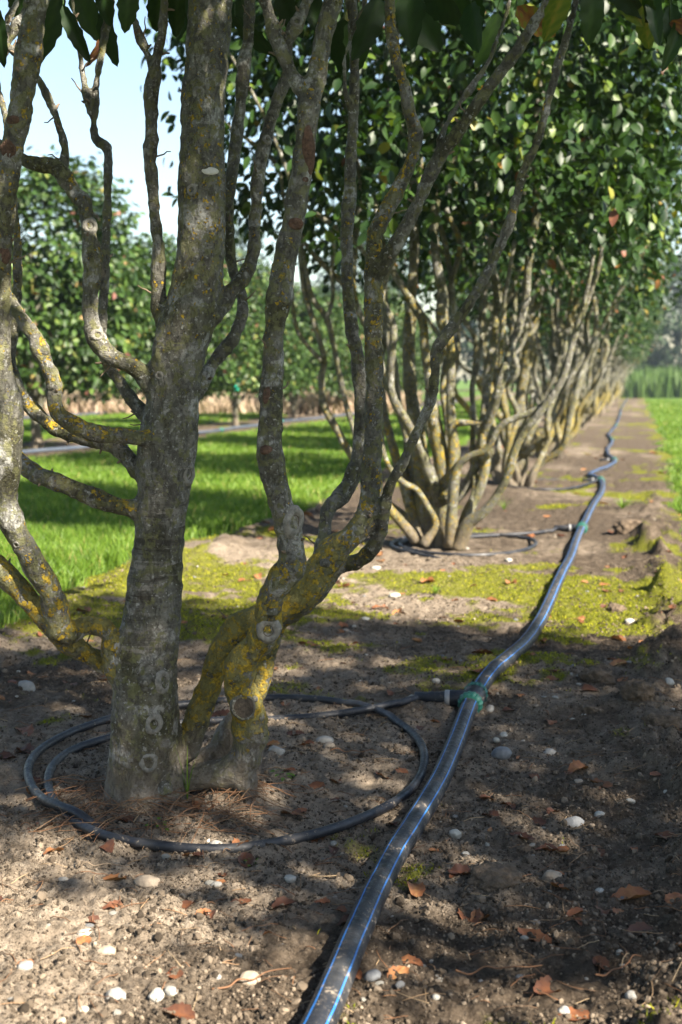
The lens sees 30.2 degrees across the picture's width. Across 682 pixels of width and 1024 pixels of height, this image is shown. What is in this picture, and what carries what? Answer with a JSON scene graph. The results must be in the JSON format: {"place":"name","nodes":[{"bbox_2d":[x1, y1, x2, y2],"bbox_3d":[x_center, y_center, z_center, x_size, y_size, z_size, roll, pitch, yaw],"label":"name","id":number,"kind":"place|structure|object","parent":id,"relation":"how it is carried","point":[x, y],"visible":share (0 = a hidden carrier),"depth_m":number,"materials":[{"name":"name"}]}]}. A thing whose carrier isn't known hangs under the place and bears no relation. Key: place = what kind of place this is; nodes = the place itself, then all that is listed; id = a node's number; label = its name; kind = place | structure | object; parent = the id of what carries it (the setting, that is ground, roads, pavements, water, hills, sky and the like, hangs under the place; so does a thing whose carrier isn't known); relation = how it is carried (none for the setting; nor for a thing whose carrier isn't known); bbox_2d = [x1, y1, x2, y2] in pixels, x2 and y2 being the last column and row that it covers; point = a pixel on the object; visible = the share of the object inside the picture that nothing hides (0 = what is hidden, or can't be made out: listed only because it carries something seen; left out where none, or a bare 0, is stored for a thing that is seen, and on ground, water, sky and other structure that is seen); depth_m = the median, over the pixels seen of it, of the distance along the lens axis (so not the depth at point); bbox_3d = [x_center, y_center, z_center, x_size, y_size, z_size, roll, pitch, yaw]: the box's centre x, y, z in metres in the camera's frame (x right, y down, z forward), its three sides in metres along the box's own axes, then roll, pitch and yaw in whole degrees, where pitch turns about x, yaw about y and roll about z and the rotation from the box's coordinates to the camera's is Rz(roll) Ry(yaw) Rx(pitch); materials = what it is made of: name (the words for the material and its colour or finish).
{"place":"outdoors","nodes":[
{"label":"outdoors","id":0,"kind":"place"},
{"bbox_2d":[24,390,423,414],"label":"dry grass","id":1,"kind":"structure","parent":0,"point":[309,405],"depth_m":28.68,"materials":[{"name":"plant"}]},
{"bbox_2d":[0,399,535,627],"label":"lawn","id":2,"kind":"structure","parent":0,"point":[83,542],"depth_m":8.94,"materials":[{"name":"green plant"}]},
{"bbox_2d":[0,380,681,1023],"bbox_3d":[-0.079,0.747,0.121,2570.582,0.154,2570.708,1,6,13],"label":"ground","id":3,"kind":"structure","parent":0,"point":[640,466],"depth_m":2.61,"materials":[{"name":"soil"}]},
{"bbox_2d":[0,750,15,758],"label":"fallen leaf","id":4,"kind":"object","parent":3,"relation":"on","point":[6,755],"visible":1,"depth_m":2.69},
{"bbox_2d":[11,263,33,346],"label":"bushy tree","id":5,"kind":"object","parent":3,"relation":"on","point":[24,304],"visible":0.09,"depth_m":11.74,"materials":[{"name":"green plant"}]},
{"bbox_2d":[15,723,33,736],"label":"leaf scrap","id":6,"kind":"object","parent":3,"relation":"on","point":[29,730],"visible":1,"depth_m":2.87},
{"bbox_2d":[17,960,32,970],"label":"stone","id":7,"kind":"object","parent":3,"relation":"on","point":[26,965],"visible":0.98,"depth_m":1.69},
{"bbox_2d":[16,743,33,753],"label":"fallen leaf","id":8,"kind":"object","parent":3,"relation":"on","point":[29,747],"visible":0.66,"depth_m":2.73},
{"bbox_2d":[18,680,34,691],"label":"stone","id":9,"kind":"object","parent":3,"relation":"on","point":[27,685],"visible":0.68,"depth_m":3.24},
{"bbox_2d":[16,271,71,388],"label":"bushy tree","id":10,"kind":"object","parent":3,"relation":"on","point":[48,299],"visible":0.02,"depth_m":24.64,"materials":[{"name":"green plant"}]},
{"bbox_2d":[11,144,155,448],"bbox_3d":[-3.614,-2.366,14.460,3.189,3.452,3.529,1,6,13],"label":"bushy tree","id":11,"kind":"object","parent":3,"relation":"on","point":[80,357],"visible":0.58,"depth_m":14.02,"materials":[{"name":"green plant"}]},
{"bbox_2d":[76,931,90,943],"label":"leaf scrap","id":12,"kind":"object","parent":3,"relation":"on","point":[83,938],"visible":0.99,"depth_m":1.79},
{"bbox_2d":[76,928,91,935],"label":"stone","id":13,"kind":"object","parent":3,"relation":"on","point":[81,932],"visible":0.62,"depth_m":1.82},
{"bbox_2d":[47,272,147,401],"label":"bushy tree","id":14,"kind":"object","parent":3,"relation":"on","point":[79,390],"visible":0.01,"depth_m":28.99,"materials":[{"name":"green plant"}]},
{"bbox_2d":[96,945,115,955],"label":"stone","id":15,"kind":"object","parent":3,"relation":"on","point":[104,950],"visible":1,"depth_m":1.74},
{"bbox_2d":[100,839,114,852],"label":"leaf scrap","id":16,"kind":"object","parent":3,"relation":"on","point":[108,846],"visible":1,"depth_m":2.13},
{"bbox_2d":[102,900,120,908],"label":"leaf scrap","id":17,"kind":"object","parent":3,"relation":"on","point":[109,904],"visible":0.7,"depth_m":1.93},
{"bbox_2d":[104,987,126,999],"bbox_3d":[-0.291,0.626,1.634,0.029,0.020,0.024,1,6,13],"label":"stone","id":18,"kind":"object","parent":3,"relation":"on","point":[117,993],"visible":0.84,"depth_m":1.63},
{"bbox_2d":[100,873,138,880],"bbox_3d":[-0.358,0.588,2.035,0.071,0.010,0.037,0,-11,-25],"label":"leaf scrap","id":19,"kind":"object","parent":3,"relation":"on","point":[112,877],"visible":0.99,"depth_m":2.04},
{"bbox_2d":[134,875,159,887],"bbox_3d":[-0.307,0.588,2.006,0.041,0.020,0.028,1,6,13],"label":"stone","id":20,"kind":"object","parent":3,"relation":"on","point":[144,881],"visible":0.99,"depth_m":2.00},
{"bbox_2d":[148,987,164,1002],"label":"stone","id":21,"kind":"object","parent":3,"relation":"on","point":[158,993],"visible":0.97,"depth_m":1.62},
{"bbox_2d":[50,230,265,405],"bbox_3d":[-2.488,-2.492,17.981,3.057,2.910,3.040,3,7,28],"label":"bushy tree","id":22,"kind":"object","parent":3,"relation":"on","point":[221,328],"visible":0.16,"depth_m":17.68,"materials":[{"name":"green plant"}]},
{"bbox_2d":[16,774,304,842],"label":"dry grass litter","id":23,"kind":"object","parent":3,"relation":"on","point":[237,815],"visible":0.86,"depth_m":2.30,"materials":[{"name":"plant"}]},
{"bbox_2d":[164,986,177,995],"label":"stone","id":24,"kind":"object","parent":3,"relation":"on","point":[170,990],"visible":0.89,"depth_m":1.62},
{"bbox_2d":[166,967,183,981],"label":"leaf scrap","id":25,"kind":"object","parent":3,"relation":"on","point":[180,973],"visible":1,"depth_m":1.68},
{"bbox_2d":[160,1001,205,1022],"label":"fallen leaf","id":26,"kind":"object","parent":3,"relation":"on","point":[186,1011],"visible":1,"depth_m":1.57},
{"bbox_2d":[175,746,197,798],"bbox_3d":[-0.283,0.486,2.342,0.053,0.109,0.012,3,7,25],"label":"grass tuft","id":27,"kind":"object","parent":3,"relation":"on","point":[187,790],"visible":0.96,"depth_m":2.34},
{"bbox_2d":[182,900,194,910],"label":"leaf scrap","id":28,"kind":"object","parent":3,"relation":"on","point":[188,903],"visible":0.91,"depth_m":1.95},
{"bbox_2d":[211,709,229,716],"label":"leaf scrap","id":29,"kind":"object","parent":3,"relation":"on","point":[223,712],"visible":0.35,"depth_m":3.01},
{"bbox_2d":[23,694,428,853],"bbox_3d":[-0.235,0.525,2.653,0.836,0.075,1.052,1,6,13],"label":"hose ring","id":30,"kind":"object","parent":3,"relation":"on","point":[50,800],"visible":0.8,"depth_m":2.46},
{"bbox_2d":[22,401,456,453],"bbox_3d":[-0.084,-2.017,26.449,0.298,0.113,39.601,1,6,13],"label":"irrigation pipe","id":31,"kind":"object","parent":3,"relation":"on","point":[52,449],"visible":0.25,"depth_m":18.47,"materials":[{"name":"grey plastic"}]},
{"bbox_2d":[237,852,254,867],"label":"fallen leaf","id":32,"kind":"object","parent":3,"relation":"on","point":[247,856],"visible":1,"depth_m":2.10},
{"bbox_2d":[223,221,274,282],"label":"tall tree","id":33,"kind":"object","parent":3,"relation":"on","point":[240,243],"visible":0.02,"depth_m":81.53,"materials":[{"name":"green plant"}]},
{"bbox_2d":[170,260,328,425],"bbox_3d":[-1.710,-2.836,21.540,2.576,2.880,2.850,6,8,44],"label":"bushy tree","id":34,"kind":"object","parent":3,"relation":"on","point":[259,282],"visible":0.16,"depth_m":21.18,"materials":[{"name":"green plant"}]},
{"bbox_2d":[240,970,260,985],"bbox_3d":[-0.121,0.620,1.675,0.030,0.021,0.025,1,6,13],"label":"stone","id":35,"kind":"object","parent":3,"relation":"on","point":[251,974],"visible":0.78,"depth_m":1.67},
{"bbox_2d":[212,968,290,989],"bbox_3d":[-0.116,0.613,1.662,0.113,0.010,0.006,-3,7,-26],"label":"dead twig","id":36,"kind":"object","parent":3,"relation":"on","point":[230,985],"visible":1,"depth_m":1.66,"materials":[{"name":"wood"}]},
{"bbox_2d":[268,745,284,754],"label":"stone","id":37,"kind":"object","parent":3,"relation":"on","point":[278,750],"visible":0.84,"depth_m":2.66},
{"bbox_2d":[269,896,303,910],"bbox_3d":[-0.086,0.594,1.925,0.064,0.012,0.027,-18,7,-16],"label":"leaf scrap","id":38,"kind":"object","parent":3,"relation":"on","point":[286,901],"visible":1,"depth_m":1.93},
{"bbox_2d":[284,874,295,882],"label":"stone","id":39,"kind":"object","parent":3,"relation":"on","point":[289,878],"visible":0.92,"depth_m":2.03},
{"bbox_2d":[228,282,364,418],"bbox_3d":[-1.027,-3.184,25.230,2.971,2.768,2.988,-3,7,-30],"label":"bushy tree","id":40,"kind":"object","parent":3,"relation":"on","point":[313,369],"visible":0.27,"depth_m":24.67,"materials":[{"name":"green plant"}]},
{"bbox_2d":[308,780,327,789],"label":"fallen leaf","id":41,"kind":"object","parent":3,"relation":"on","point":[316,784],"visible":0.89,"depth_m":2.49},
{"bbox_2d":[315,736,333,742],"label":"stone","id":42,"kind":"object","parent":3,"relation":"on","point":[323,739],"visible":0.82,"depth_m":2.76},
{"bbox_2d":[0,0,681,809],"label":"multi stem tree","id":43,"kind":"object","parent":3,"relation":"on","point":[154,742],"visible":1,"depth_m":2.28,"materials":[{"name":"brown plant"}]},
{"bbox_2d":[0,595,681,1019],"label":"dry straw","id":44,"kind":"object","parent":3,"relation":"on","point":[348,869],"visible":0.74,"depth_m":2.02,"materials":[{"name":"plant"}]},
{"bbox_2d":[2,488,681,1023],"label":"moss","id":45,"kind":"object","parent":3,"relation":"on","point":[224,570],"visible":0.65,"depth_m":4.54,"materials":[{"name":"plant"}]},
{"bbox_2d":[285,292,400,412],"bbox_3d":[-0.200,-3.577,28.760,3.054,2.844,2.760,-2,6,-15],"label":"bushy tree","id":46,"kind":"object","parent":3,"relation":"on","point":[360,332],"visible":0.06,"depth_m":28.15,"materials":[{"name":"green plant"}]},
{"bbox_2d":[310,231,429,337],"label":"tall tree","id":47,"kind":"object","parent":3,"relation":"on","point":[338,288],"visible":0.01,"depth_m":85.30,"materials":[{"name":"green plant"}]},
{"bbox_2d":[364,969,380,981],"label":"stone","id":48,"kind":"object","parent":3,"relation":"on","point":[372,975],"visible":0.99,"depth_m":1.68,"materials":[{"name":"stone"}]},
{"bbox_2d":[328,286,430,391],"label":"bushy tree","id":49,"kind":"object","parent":3,"relation":"on","point":[399,317],"visible":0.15,"depth_m":31.63,"materials":[{"name":"green plant"}]},
{"bbox_2d":[387,961,409,979],"bbox_3d":[0.079,0.620,1.704,0.028,0.010,0.063,21,20,25],"label":"leaf scrap","id":50,"kind":"object","parent":3,"relation":"on","point":[401,969],"visible":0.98,"depth_m":1.71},
{"bbox_2d":[140,0,681,550],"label":"multi stem tree","id":51,"kind":"object","parent":3,"relation":"on","point":[434,494],"visible":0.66,"depth_m":5.46,"materials":[{"name":"green plant"}]},
{"bbox_2d":[401,954,422,965],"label":"leaf scrap","id":52,"kind":"object","parent":3,"relation":"on","point":[418,961],"visible":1,"depth_m":1.75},
{"bbox_2d":[407,882,425,899],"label":"fallen leaf","id":53,"kind":"object","parent":3,"relation":"on","point":[417,890],"visible":1,"depth_m":1.98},
{"bbox_2d":[397,307,441,390],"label":"bushy tree","id":54,"kind":"object","parent":3,"relation":"on","point":[420,381],"visible":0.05,"depth_m":35.18,"materials":[{"name":"green plant"}]},
{"bbox_2d":[449,829,461,838],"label":"stone","id":55,"kind":"object","parent":3,"relation":"on","point":[455,833],"visible":0.97,"depth_m":2.24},
{"bbox_2d":[442,971,469,986],"bbox_3d":[0.151,0.625,1.684,0.042,0.024,0.031,4,7,31],"label":"soil clod","id":56,"kind":"object","parent":3,"relation":"on","point":[456,979],"visible":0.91,"depth_m":1.68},
{"bbox_2d":[447,863,470,874],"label":"fallen leaf","id":57,"kind":"object","parent":3,"relation":"on","point":[459,868],"visible":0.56,"depth_m":2.07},
{"bbox_2d":[300,397,627,1023],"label":"irrigation pipe","id":58,"kind":"object","parent":3,"relation":"on","point":[330,996],"visible":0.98,"depth_m":2.29,"materials":[{"name":"black plastic"}]},
{"bbox_2d":[458,907,480,922],"bbox_3d":[0.194,0.608,1.904,0.036,0.018,0.068,-1,13,-6],"label":"leaf scrap","id":59,"kind":"object","parent":3,"relation":"on","point":[476,918],"visible":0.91,"depth_m":1.91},
{"bbox_2d":[390,527,557,557],"bbox_3d":[0.619,0.158,6.152,0.681,0.065,1.251,2,6,18],"label":"hose ring","id":60,"kind":"object","parent":3,"relation":"on","point":[420,552],"visible":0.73,"depth_m":5.92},
{"bbox_2d":[469,909,488,924],"bbox_3d":[0.207,0.610,1.904,0.026,0.014,0.057,5,6,39],"label":"leaf scrap","id":61,"kind":"object","parent":3,"relation":"on","point":[481,914],"visible":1,"depth_m":1.91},
{"bbox_2d":[471,648,494,653],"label":"fallen leaf","id":62,"kind":"object","parent":3,"relation":"on","point":[482,651],"visible":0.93,"depth_m":3.60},
{"bbox_2d":[428,242,549,384],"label":"tall tree","id":63,"kind":"object","parent":3,"relation":"on","point":[467,346],"visible":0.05,"depth_m":87.22,"materials":[{"name":"green plant"}]},
{"bbox_2d":[465,860,523,891],"bbox_3d":[0.247,0.586,2.015,0.086,0.043,0.085,2,6,22],"label":"soil clod","id":64,"kind":"object","parent":3,"relation":"on","point":[487,876],"visible":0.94,"depth_m":2.00,"materials":[{"name":"soil"}]},
{"bbox_2d":[455,965,541,974],"bbox_3d":[0.210,0.608,1.684,0.121,0.012,0.006,-1,6,-9],"label":"dead twig","id":65,"kind":"object","parent":3,"relation":"on","point":[464,973],"visible":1,"depth_m":1.68,"materials":[{"name":"wood"}]},
{"bbox_2d":[317,0,681,486],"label":"multi stem tree","id":66,"kind":"object","parent":3,"relation":"on","point":[508,433],"visible":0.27,"depth_m":9.18,"materials":[{"name":"green plant"}]},
{"bbox_2d":[491,746,511,759],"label":"stone","id":67,"kind":"object","parent":3,"relation":"on","point":[502,753],"visible":1,"depth_m":2.70,"materials":[{"name":"stone"}]},
{"bbox_2d":[509,831,542,843],"bbox_3d":[0.326,0.573,2.224,0.066,0.011,0.032,11,5,30],"label":"fallen leaf","id":68,"kind":"object","parent":3,"relation":"on","point":[525,836],"visible":1,"depth_m":2.24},
{"bbox_2d":[518,928,556,945],"bbox_3d":[0.280,0.602,1.783,0.071,0.008,0.030,18,22,32],"label":"leaf scrap","id":69,"kind":"object","parent":3,"relation":"on","point":[539,933],"visible":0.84,"depth_m":1.79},
{"bbox_2d":[532,816,545,825],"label":"fallen leaf","id":70,"kind":"object","parent":3,"relation":"on","point":[540,820],"visible":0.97,"depth_m":2.34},
{"bbox_2d":[533,975,564,993],"bbox_3d":[0.277,0.618,1.650,0.071,0.013,0.036,5,10,-36],"label":"fallen leaf","id":71,"kind":"object","parent":3,"relation":"on","point":[543,985],"visible":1,"depth_m":1.65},
{"bbox_2d":[535,843,566,850],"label":"fallen leaf","id":72,"kind":"object","parent":3,"relation":"on","point":[544,847],"visible":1,"depth_m":2.19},
{"bbox_2d":[542,870,561,880],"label":"stone","id":73,"kind":"object","parent":3,"relation":"on","point":[549,875],"visible":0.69,"depth_m":2.06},
{"bbox_2d":[507,478,597,490],"bbox_3d":[1.627,-0.206,9.693,0.554,0.076,1.289,3,7,30],"label":"hose ring","id":74,"kind":"object","parent":3,"relation":"on","point":[568,488],"visible":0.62,"depth_m":9.21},
{"bbox_2d":[435,39,681,458],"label":"multi stem tree","id":75,"kind":"object","parent":3,"relation":"on","point":[562,411],"visible":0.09,"depth_m":12.63,"materials":[{"name":"green plant"}]},
{"bbox_2d":[558,1005,569,1013],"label":"stone","id":76,"kind":"object","parent":3,"relation":"on","point":[564,1009],"visible":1,"depth_m":1.59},
{"bbox_2d":[469,185,672,441],"bbox_3d":[2.918,-3.021,16.371,2.364,4.312,3.308,5,8,42],"label":"multi stem tree","id":77,"kind":"object","parent":3,"relation":"on","point":[613,328],"visible":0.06,"depth_m":16.24,"materials":[{"name":"green plant"}]},
{"bbox_2d":[565,816,583,826],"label":"stone","id":78,"kind":"object","parent":3,"relation":"on","point":[574,821],"visible":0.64,"depth_m":2.32,"materials":[{"name":"stone"}]},
{"bbox_2d":[568,759,587,771],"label":"leaf scrap","id":79,"kind":"object","parent":3,"relation":"on","point":[574,765],"visible":1,"depth_m":2.63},
{"bbox_2d":[566,906,592,916],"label":"fallen leaf","id":80,"kind":"object","parent":3,"relation":"on","point":[573,911],"visible":1,"depth_m":1.91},
{"bbox_2d":[558,1006,603,1019],"bbox_3d":[0.296,0.631,1.587,0.067,0.006,0.033,-1,4,13],"label":"fallen leaf","id":81,"kind":"object","parent":3,"relation":"on","point":[574,1012],"visible":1,"depth_m":1.59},
{"bbox_2d":[576,684,604,690],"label":"fallen leaf","id":82,"kind":"object","parent":3,"relation":"on","point":[587,687],"visible":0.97,"depth_m":3.17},
{"bbox_2d":[578,703,603,713],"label":"soil clod","id":83,"kind":"object","parent":3,"relation":"on","point":[587,708],"visible":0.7,"depth_m":3.03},
{"bbox_2d":[507,211,679,429],"bbox_3d":[3.789,-3.329,19.876,3.004,4.188,2.412,3,7,24],"label":"multi stem tree","id":84,"kind":"object","parent":3,"relation":"on","point":[591,411],"visible":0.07,"depth_m":19.72,"materials":[{"name":"green plant"}]},
{"bbox_2d":[543,305,651,421],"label":"multi stem tree","id":85,"kind":"object","parent":3,"relation":"on","point":[604,393],"visible":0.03,"depth_m":23.57,"materials":[{"name":"brown plant"}]},
{"bbox_2d":[578,667,616,684],"bbox_3d":[0.662,0.428,3.244,0.101,0.061,0.063,3,7,29],"label":"soil clod","id":86,"kind":"object","parent":3,"relation":"on","point":[595,675],"visible":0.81,"depth_m":3.22,"materials":[{"name":"soil"}]},
{"bbox_2d":[592,955,608,969],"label":"leaf scrap","id":87,"kind":"object","parent":3,"relation":"on","point":[604,960],"visible":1,"depth_m":1.71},
{"bbox_2d":[542,277,677,416],"bbox_3d":[5.501,-4.106,26.995,3.260,4.249,2.330,-1,6,-14],"label":"multi stem tree","id":88,"kind":"object","parent":3,"relation":"on","point":[614,370],"visible":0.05,"depth_m":26.85,"materials":[{"name":"green plant"}]},
{"bbox_2d":[606,603,626,612],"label":"soil clod","id":89,"kind":"object","parent":3,"relation":"on","point":[613,607],"visible":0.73,"depth_m":4.41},
{"bbox_2d":[585,312,649,408],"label":"multi stem tree","id":90,"kind":"object","parent":3,"relation":"on","point":[608,400],"visible":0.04,"depth_m":34.12,"materials":[{"name":"brown plant"}]},
{"bbox_2d":[595,954,641,976],"bbox_3d":[0.368,0.600,1.673,0.103,0.010,0.005,-5,8,-42],"label":"dead twig","id":91,"kind":"object","parent":3,"relation":"on","point":[606,974],"visible":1,"depth_m":1.67,"materials":[{"name":"wood"}]},
{"bbox_2d":[609,658,632,665],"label":"leaf scrap","id":92,"kind":"object","parent":3,"relation":"on","point":[614,662],"visible":0.94,"depth_m":3.48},
{"bbox_2d":[586,296,665,385],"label":"multi stem tree","id":93,"kind":"object","parent":3,"relation":"on","point":[621,372],"visible":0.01,"depth_m":37.45,"materials":[{"name":"green plant"}]},
{"bbox_2d":[611,359,640,403],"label":"multi stem tree","id":94,"kind":"object","parent":3,"relation":"on","point":[614,400],"visible":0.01,"depth_m":41.20,"materials":[{"name":"brown plant"}]},
{"bbox_2d":[611,496,641,508],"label":"grass tuft","id":95,"kind":"object","parent":3,"relation":"on","point":[622,505],"visible":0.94,"depth_m":7.58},
{"bbox_2d":[585,266,668,411],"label":"multi stem tree","id":96,"kind":"object","parent":3,"relation":"on","point":[610,391],"visible":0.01,"depth_m":30.61,"materials":[{"name":"green plant"}]},
{"bbox_2d":[612,519,642,534],"bbox_3d":[1.483,0.096,6.480,0.190,0.124,0.115,1,6,13],"label":"soil clod","id":97,"kind":"object","parent":3,"relation":"on","point":[624,526],"visible":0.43,"depth_m":6.45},
{"bbox_2d":[625,990,636,999],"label":"stone","id":98,"kind":"object","parent":3,"relation":"on","point":[630,994],"visible":1,"depth_m":1.59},
{"bbox_2d":[614,327,656,401],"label":"multi stem tree","id":99,"kind":"object","parent":3,"relation":"on","point":[619,390],"visible":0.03,"depth_m":44.63,"materials":[{"name":"green plant"}]},
{"bbox_2d":[619,678,655,701],"bbox_3d":[0.717,0.436,3.057,0.087,0.064,0.069,1,6,13],"label":"soil clod","id":100,"kind":"object","parent":3,"relation":"on","point":[636,690],"visible":0.98,"depth_m":3.04,"materials":[{"name":"soil"}]},
{"bbox_2d":[610,884,665,899],"bbox_3d":[0.466,0.599,1.986,0.087,0.015,0.040,-8,10,3],"label":"fallen leaf","id":101,"kind":"object","parent":3,"relation":"on","point":[629,891],"visible":1,"depth_m":2.00,"materials":[{"name":"plant"}]},
{"bbox_2d":[626,921,652,935],"bbox_3d":[0.429,0.603,1.820,0.075,0.015,0.032,7,16,-32],"label":"leaf scrap","id":102,"kind":"object","parent":3,"relation":"on","point":[638,926],"visible":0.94,"depth_m":1.83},
{"bbox_2d":[636,254,681,371],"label":"tall tree","id":103,"kind":"object","parent":3,"relation":"on","point":[659,356],"visible":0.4,"depth_m":76.74,"materials":[{"name":"green plant"}]},
{"bbox_2d":[641,708,681,729],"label":"soil clod","id":104,"kind":"object","parent":3,"relation":"on","point":[657,717],"visible":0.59,"depth_m":2.87,"materials":[{"name":"soil"}]},
{"bbox_2d":[647,828,677,839],"bbox_3d":[0.572,0.573,2.244,0.036,0.014,0.071,-7,18,-37],"label":"leaf scrap","id":105,"kind":"object","parent":3,"relation":"on","point":[665,834],"visible":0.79,"depth_m":2.25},
{"bbox_2d":[663,892,681,905],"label":"leaf scrap","id":106,"kind":"object","parent":3,"relation":"on","point":[673,895],"visible":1,"depth_m":1.94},
{"bbox_2d":[663,267,681,366],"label":"tall tree","id":107,"kind":"object","parent":3,"relation":"on","point":[673,342],"visible":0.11,"depth_m":83.37,"materials":[{"name":"green plant"}]},
{"bbox_2d":[0,0,681,379],"label":"sky","id":108,"kind":"structure","parent":0,"point":[121,117],"materials":[{"name":"white"}]},
{"bbox_2d":[618,362,681,397],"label":"crop field","id":109,"kind":"structure","parent":0,"point":[660,382],"depth_m":53.89,"materials":[{"name":"plant"}]},
{"bbox_2d":[644,399,681,537],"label":"lawn","id":110,"kind":"structure","parent":0,"point":[666,410],"depth_m":17.61,"materials":[{"name":"green plant"}]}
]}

